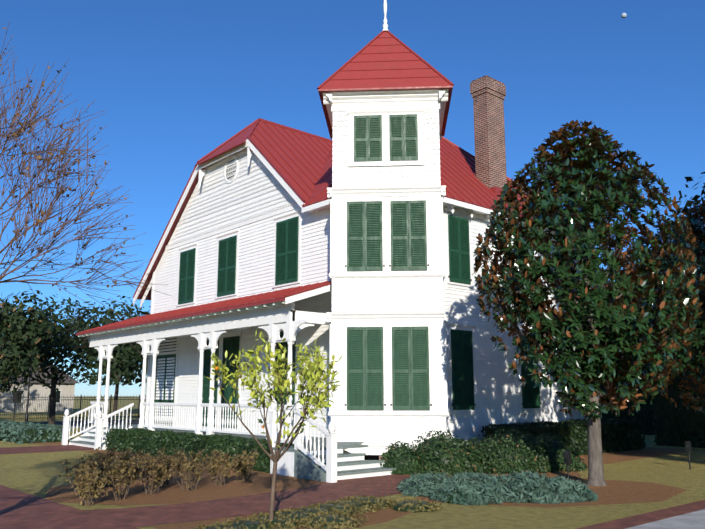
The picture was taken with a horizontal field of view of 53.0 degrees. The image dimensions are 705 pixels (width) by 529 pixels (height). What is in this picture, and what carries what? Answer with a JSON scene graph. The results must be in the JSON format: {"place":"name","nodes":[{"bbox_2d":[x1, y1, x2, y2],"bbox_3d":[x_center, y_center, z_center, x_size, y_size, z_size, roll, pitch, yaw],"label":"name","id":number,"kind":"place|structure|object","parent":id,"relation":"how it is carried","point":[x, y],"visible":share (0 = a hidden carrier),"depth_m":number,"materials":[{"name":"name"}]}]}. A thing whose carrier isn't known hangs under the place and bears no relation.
{"place":"outdoors","nodes":[
{"label":"outdoors","id":0,"kind":"place"},
{"bbox_2d":[0,359,78,412],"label":"house","id":1,"kind":"structure","parent":0,"point":[43,393],"depth_m":78.15,"materials":[{"name":"beige"}]},
{"bbox_2d":[0,396,704,528],"bbox_3d":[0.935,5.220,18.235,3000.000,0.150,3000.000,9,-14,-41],"label":"ground","id":2,"kind":"structure","parent":0,"point":[650,485],"depth_m":12.45,"materials":[{"name":"green plant"}]},
{"bbox_2d":[24,361,31,421],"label":"trunk","id":3,"kind":"object","parent":2,"relation":"on","point":[26,417],"visible":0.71,"depth_m":49.12,"materials":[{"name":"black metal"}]},
{"bbox_2d":[0,295,58,381],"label":"tree","id":4,"kind":"object","parent":2,"relation":"on","point":[11,345],"visible":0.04,"depth_m":56.32,"materials":[{"name":"green plant"}]},
{"bbox_2d":[0,289,60,393],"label":"tree","id":5,"kind":"object","parent":2,"relation":"on","point":[10,323],"visible":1,"depth_m":36.59,"materials":[{"name":"green plant"}]},
{"bbox_2d":[0,420,71,443],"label":"hedge","id":6,"kind":"object","parent":2,"relation":"on","point":[23,432],"visible":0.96,"depth_m":27.36,"materials":[{"name":"green plant"}]},
{"bbox_2d":[0,294,134,424],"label":"tree","id":7,"kind":"object","parent":2,"relation":"on","point":[63,340],"visible":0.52,"depth_m":42.22,"materials":[{"name":"green plant"}]},
{"bbox_2d":[0,395,145,420],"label":"fence","id":8,"kind":"object","parent":2,"relation":"on","point":[89,399],"visible":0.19,"depth_m":52.81,"materials":[{"name":"black metal"}]},
{"bbox_2d":[38,315,122,320],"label":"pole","id":9,"kind":"object","parent":2,"relation":"on","point":[86,318],"visible":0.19,"depth_m":57.88,"materials":[{"name":"grey metal"}]},
{"bbox_2d":[0,21,170,322],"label":"bare tree","id":10,"kind":"object","parent":2,"relation":"on","point":[19,131],"visible":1,"depth_m":6.93,"materials":[{"name":"brown plant"}]},
{"bbox_2d":[57,301,150,411],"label":"tree","id":11,"kind":"object","parent":2,"relation":"on","point":[132,375],"visible":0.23,"depth_m":62.91,"materials":[{"name":"green plant"}]},
{"bbox_2d":[94,304,147,386],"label":"tree","id":12,"kind":"object","parent":2,"relation":"on","point":[137,378],"visible":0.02,"depth_m":75.73,"materials":[{"name":"green plant"}]},
{"bbox_2d":[95,295,149,373],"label":"tree","id":13,"kind":"object","parent":2,"relation":"on","point":[126,314],"visible":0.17,"depth_m":46.75,"materials":[{"name":"green plant"}]},
{"bbox_2d":[59,446,258,505],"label":"shrubs","id":14,"kind":"object","parent":2,"relation":"on","point":[128,465],"visible":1,"depth_m":13.20,"materials":[{"name":"brown plant"}]},
{"bbox_2d":[104,428,293,472],"bbox_3d":[-4.728,5.212,20.313,1.108,0.814,9.631,9,-14,-41],"label":"hedge","id":15,"kind":"object","parent":2,"relation":"on","point":[138,439],"visible":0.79,"depth_m":19.63,"materials":[{"name":"green plant"}]},
{"bbox_2d":[62,281,396,482],"bbox_3d":[-4.991,3.400,22.662,3.596,5.144,17.630,9,-14,-41],"label":"porch","id":16,"kind":"object","parent":2,"relation":"on","point":[306,456],"visible":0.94,"depth_m":20.96,"materials":[{"name":"white wood"}]},
{"bbox_2d":[206,331,341,520],"bbox_3d":[-0.953,2.314,9.960,1.794,2.651,2.568,-1,-11,7],"label":"small tree","id":17,"kind":"object","parent":2,"relation":"on","point":[310,373],"visible":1,"depth_m":9.45,"materials":[{"name":"green plant"}]},
{"bbox_2d":[191,495,441,528],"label":"ground cover","id":18,"kind":"object","parent":2,"relation":"on","point":[338,513],"visible":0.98,"depth_m":10.12,"materials":[{"name":"green plant"}]},
{"bbox_2d":[145,147,601,443],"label":"house","id":19,"kind":"structure","parent":2,"relation":"on","point":[249,230],"depth_m":23.38,"materials":[{"name":"white wood"}]},
{"bbox_2d":[133,118,598,306],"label":"roof","id":20,"kind":"structure","parent":19,"relation":"on","point":[297,163],"depth_m":25.32,"materials":[{"name":"red metal"}]},
{"bbox_2d":[470,75,506,194],"bbox_3d":[4.932,-4.084,24.939,1.110,5.090,0.920,9,-14,-41],"label":"chimney","id":21,"kind":"object","parent":20,"relation":"on","point":[488,93],"visible":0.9,"depth_m":24.83,"materials":[{"name":"brick"}]},
{"bbox_2d":[317,0,453,459],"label":"tower","id":22,"kind":"structure","parent":2,"relation":"on","point":[385,94],"depth_m":19.25,"materials":[{"name":"white wood"}]},
{"bbox_2d":[380,427,587,475],"bbox_3d":[3.175,4.486,17.202,5.343,1.067,2.350,4,-11,-21],"label":"round hedge","id":23,"kind":"object","parent":2,"relation":"on","point":[510,452],"visible":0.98,"depth_m":16.54,"materials":[{"name":"green plant"}]},
{"bbox_2d":[395,470,598,505],"bbox_3d":[2.363,3.940,12.633,3.792,0.562,2.259,-5,-12,25],"label":"juniper","id":24,"kind":"object","parent":2,"relation":"on","point":[470,488],"visible":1,"depth_m":12.17,"materials":[{"name":"green plant"}]},
{"bbox_2d":[563,450,570,478],"bbox_3d":[4.365,4.120,14.328,0.120,0.690,0.120,9,-14,-41],"label":"light","id":25,"kind":"object","parent":2,"relation":"on","point":[567,457],"visible":0.9,"depth_m":14.32,"materials":[{"name":"black metal"}]},
{"bbox_2d":[472,120,704,485],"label":"magnolia","id":26,"kind":"object","parent":2,"relation":"on","point":[590,317],"visible":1,"depth_m":14.08,"materials":[{"name":"green plant"}]},
{"bbox_2d":[481,353,704,455],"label":"hedge wall","id":27,"kind":"structure","parent":2,"relation":"on","point":[666,421],"depth_m":24.66,"materials":[{"name":"green plant"}]},
{"bbox_2d":[607,199,704,412],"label":"tree","id":28,"kind":"object","parent":2,"relation":"on","point":[690,361],"visible":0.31,"depth_m":18.11,"materials":[{"name":"green plant"}]},
{"bbox_2d":[659,217,704,360],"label":"tree","id":29,"kind":"object","parent":2,"relation":"on","point":[688,303],"visible":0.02,"depth_m":26.87,"materials":[{"name":"green plant"}]},
{"bbox_2d":[685,441,691,469],"bbox_3d":[8.281,4.688,17.395,0.120,0.690,0.120,9,-14,-41],"label":"light","id":30,"kind":"object","parent":2,"relation":"on","point":[688,448],"visible":1,"depth_m":17.38,"materials":[{"name":"black metal"}]},
{"bbox_2d":[677,172,704,315],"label":"tree","id":31,"kind":"object","parent":2,"relation":"on","point":[689,203],"visible":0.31,"depth_m":20.50,"materials":[{"name":"green plant"}]},
{"bbox_2d":[0,0,704,395],"label":"sky","id":32,"kind":"structure","parent":0,"point":[173,81],"materials":[{"name":"blue"}]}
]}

